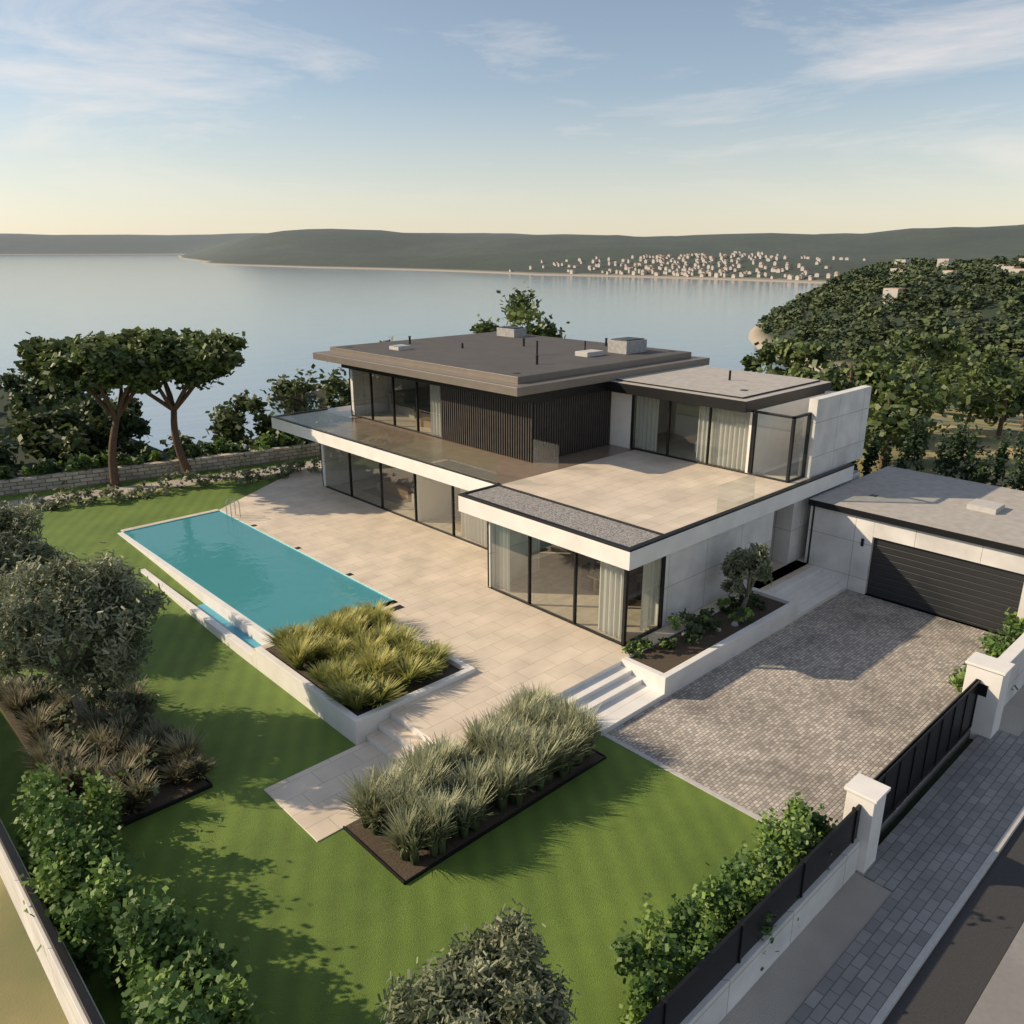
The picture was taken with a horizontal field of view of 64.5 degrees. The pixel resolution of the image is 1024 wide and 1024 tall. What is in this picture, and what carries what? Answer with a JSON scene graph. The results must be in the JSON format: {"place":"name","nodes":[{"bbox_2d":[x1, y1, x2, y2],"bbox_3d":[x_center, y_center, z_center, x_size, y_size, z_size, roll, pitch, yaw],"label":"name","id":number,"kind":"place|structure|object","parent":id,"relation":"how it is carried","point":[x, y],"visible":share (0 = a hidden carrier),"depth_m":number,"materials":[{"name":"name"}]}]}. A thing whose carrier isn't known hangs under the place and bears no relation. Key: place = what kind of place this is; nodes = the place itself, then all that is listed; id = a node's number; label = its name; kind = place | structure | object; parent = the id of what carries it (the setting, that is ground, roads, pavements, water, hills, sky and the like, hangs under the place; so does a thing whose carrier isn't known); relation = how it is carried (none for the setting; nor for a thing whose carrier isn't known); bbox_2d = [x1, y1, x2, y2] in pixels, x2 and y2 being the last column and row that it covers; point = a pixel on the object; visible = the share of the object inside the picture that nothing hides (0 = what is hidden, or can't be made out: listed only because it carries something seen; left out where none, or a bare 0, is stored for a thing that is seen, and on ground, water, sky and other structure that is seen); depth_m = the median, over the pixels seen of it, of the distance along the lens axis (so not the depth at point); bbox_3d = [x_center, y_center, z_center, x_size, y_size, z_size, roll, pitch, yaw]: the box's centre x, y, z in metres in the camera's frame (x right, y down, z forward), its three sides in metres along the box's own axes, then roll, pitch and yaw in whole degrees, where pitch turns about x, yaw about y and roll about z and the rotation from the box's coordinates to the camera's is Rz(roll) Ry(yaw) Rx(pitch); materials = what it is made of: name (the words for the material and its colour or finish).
{"place":"outdoors","nodes":[
{"label":"outdoors","id":0,"kind":"place"},
{"bbox_2d":[0,876,68,1023],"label":"dry ground","id":1,"kind":"structure","parent":0,"point":[28,995],"depth_m":15.01,"materials":[{"name":"dry soil"},{"name":"sand"}]},
{"bbox_2d":[260,598,458,710],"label":"ornamental grass","id":2,"kind":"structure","parent":0,"point":[399,656],"depth_m":24.44,"materials":[{"name":"green plant"}]},
{"bbox_2d":[0,254,951,450],"bbox_3d":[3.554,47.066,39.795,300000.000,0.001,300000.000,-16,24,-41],"label":"sea water","id":3,"kind":"structure","parent":0,"point":[289,321],"depth_m":792.30,"materials":[{"name":"blue liquid"}]},
{"bbox_2d":[0,589,1023,1023],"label":"driveway","id":4,"kind":"structure","parent":0,"point":[920,921],"depth_m":19.81,"materials":[{"name":"grey stone"}]},
{"bbox_2d":[0,542,171,736],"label":"olive tree","id":5,"kind":"object","parent":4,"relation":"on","point":[49,616],"depth_m":20.46,"materials":[{"name":"green plant"}]},
{"bbox_2d":[26,651,184,819],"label":"shrubs","id":6,"kind":"object","parent":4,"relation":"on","point":[124,712],"visible":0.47,"depth_m":21.52,"materials":[{"name":"green plant"}]},
{"bbox_2d":[0,655,221,814],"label":"ornamental grasses","id":7,"kind":"object","parent":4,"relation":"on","point":[179,753],"visible":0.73,"depth_m":20.68,"materials":[{"name":"plant"}]},
{"bbox_2d":[333,682,606,864],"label":"ornamental grasses","id":8,"kind":"object","parent":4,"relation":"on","point":[436,795],"visible":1,"depth_m":19.12,"materials":[{"name":"green plant"}]},
{"bbox_2d":[0,442,1023,1023],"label":"boundary wall","id":9,"kind":"structure","parent":4,"relation":"on","point":[734,962],"depth_m":16.56,"materials":[{"name":"paint"}]},
{"bbox_2d":[948,607,1023,693],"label":"gate shrubs","id":10,"kind":"object","parent":4,"relation":"on","point":[1013,633],"visible":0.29,"depth_m":25.64,"materials":[{"name":"green plant"}]},
{"bbox_2d":[0,224,1023,845],"bbox_3d":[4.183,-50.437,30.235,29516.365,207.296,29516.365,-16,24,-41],"label":"terrain","id":11,"kind":"structure","parent":0,"point":[416,252],"depth_m":2491.62,"materials":[{"name":"green plant"}]},
{"bbox_2d":[0,430,313,490],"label":"hedge","id":12,"kind":"object","parent":11,"relation":"on","point":[220,446],"visible":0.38,"depth_m":45.30,"materials":[{"name":"green plant"}]},
{"bbox_2d":[0,337,390,474],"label":"macchia","id":13,"kind":"object","parent":11,"relation":"on","point":[40,413],"visible":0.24,"depth_m":50.71,"materials":[{"name":"green plant"}]},
{"bbox_2d":[0,336,392,476],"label":"garden trees","id":14,"kind":"object","parent":11,"relation":"on","point":[294,395],"visible":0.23,"depth_m":51.11,"materials":[{"name":"green plant"}]},
{"bbox_2d":[0,450,792,1023],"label":"lawn","id":15,"kind":"structure","parent":11,"relation":"on","point":[338,926],"depth_m":18.19,"materials":[{"name":"green plant"}]},
{"bbox_2d":[0,501,81,598],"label":"olive tree","id":16,"kind":"object","parent":15,"relation":"on","point":[19,541],"depth_m":26.85,"materials":[{"name":"green plant"}]},
{"bbox_2d":[12,331,194,485],"bbox_3d":[-20.703,-5.327,42.249,7.641,8.103,8.975,-16,24,-41],"label":"stone pine","id":17,"kind":"object","parent":15,"relation":"on","point":[67,362],"depth_m":39.24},
{"bbox_2d":[8,758,275,1023],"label":"hedge shrubs","id":18,"kind":"object","parent":15,"relation":"on","point":[80,882],"visible":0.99,"depth_m":14.22,"materials":[{"name":"green plant"}]},
{"bbox_2d":[0,461,320,508],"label":"garden gravel path","id":19,"kind":"structure","parent":15,"relation":"on","point":[155,484],"depth_m":43.17,"materials":[{"name":"beige gravel"}]},
{"bbox_2d":[0,456,321,516],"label":"flowering shrubs","id":20,"kind":"object","parent":15,"relation":"on","point":[118,495],"visible":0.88,"depth_m":42.18,"materials":[{"name":"green plant"}]},
{"bbox_2d":[75,326,248,474],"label":"stone pine","id":21,"kind":"object","parent":15,"relation":"on","point":[213,355],"depth_m":42.27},
{"bbox_2d":[117,465,846,841],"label":"paved terrace","id":22,"kind":"structure","parent":11,"relation":"on","point":[433,583],"depth_m":26.73,"materials":[{"name":"stone"}]},
{"bbox_2d":[291,617,384,708],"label":"dark planter shrubs","id":23,"kind":"object","parent":22,"relation":"on","point":[368,681],"visible":0.21,"depth_m":22.77,"materials":[{"name":"green plant"}]},
{"bbox_2d":[271,332,1023,645],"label":"villa","id":24,"kind":"object","parent":22,"relation":"on","point":[529,456],"depth_m":32.55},
{"bbox_2d":[330,385,749,641],"bbox_3d":[1.415,-2.834,37.961,15.640,6.000,22.840,-16,24,-41],"label":"villa interior","id":25,"kind":"object","parent":24,"relation":"in","point":[600,585],"visible":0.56,"depth_m":33.78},
{"bbox_2d":[225,326,1004,611],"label":"roof fittings","id":26,"kind":"object","parent":24,"relation":"on","point":[986,506],"visible":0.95,"depth_m":33.05,"materials":[{"name":"metal"}]},
{"bbox_2d":[621,589,766,657],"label":"shrubs","id":27,"kind":"object","parent":22,"relation":"on","point":[705,618],"visible":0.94,"depth_m":26.67,"materials":[{"name":"green plant"}]},
{"bbox_2d":[681,602,760,634],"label":"plants","id":28,"kind":"object","parent":22,"relation":"on","point":[734,623],"visible":0.45,"depth_m":27.30,"materials":[{"name":"green plant"}]},
{"bbox_2d":[719,542,773,615],"bbox_3d":[8.062,2.256,27.762,1.872,2.805,2.036,-16,24,-41],"label":"small tree","id":29,"kind":"object","parent":22,"relation":"on","point":[741,563],"depth_m":27.40,"materials":[{"name":"green plant"}]},
{"bbox_2d":[610,791,837,1023],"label":"hedge","id":30,"kind":"object","parent":11,"relation":"on","point":[742,889],"visible":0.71,"depth_m":14.71,"materials":[{"name":"green plant"}]},
{"bbox_2d":[509,251,1023,303],"bbox_3d":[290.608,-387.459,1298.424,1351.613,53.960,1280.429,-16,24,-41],"label":"town houses","id":31,"kind":"structure","parent":11,"relation":"on","point":[702,272],"depth_m":1647.41,"materials":[{"name":"white"}]},
{"bbox_2d":[755,254,1023,371],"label":"tree canopy","id":32,"kind":"object","parent":11,"relation":"on","point":[978,271],"visible":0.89,"depth_m":433.00,"materials":[{"name":"green plant"}]},
{"bbox_2d":[831,390,1023,490],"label":"shrubs","id":33,"kind":"object","parent":11,"relation":"on","point":[914,448],"visible":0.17,"depth_m":36.28,"materials":[{"name":"green plant"}]},
{"bbox_2d":[0,0,1023,236],"label":"sky","id":34,"kind":"structure","parent":0,"point":[638,118],"materials":[{"name":"blue"}]},
{"bbox_2d":[856,406,1023,489],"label":"dry field ground","id":35,"kind":"structure","parent":0,"point":[987,430],"depth_m":57.55,"materials":[{"name":"beige soil"}]},
{"bbox_2d":[469,282,569,337],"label":"tree","id":36,"kind":"object","parent":35,"relation":"on","point":[520,311],"visible":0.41,"depth_m":59.66,"materials":[{"name":"green plant"}]},
{"bbox_2d":[770,362,1023,468],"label":"tree trunks","id":37,"kind":"object","parent":35,"relation":"on","point":[1000,427],"visible":0.09,"depth_m":59.88,"materials":[{"name":"brown plant"}]},
{"bbox_2d":[739,318,1023,463],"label":"trees","id":38,"kind":"object","parent":37,"relation":"attached to","point":[990,385],"visible":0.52,"depth_m":58.26,"materials":[{"name":"green plant"}]},
{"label":"olive tree trunk","id":39,"kind":"object","parent":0,"visible":0},
{"bbox_2d":[375,898,581,1023],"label":"olive tree","id":40,"kind":"object","parent":39,"relation":"attached to","point":[492,976],"visible":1,"depth_m":11.25,"materials":[{"name":"green plant"}]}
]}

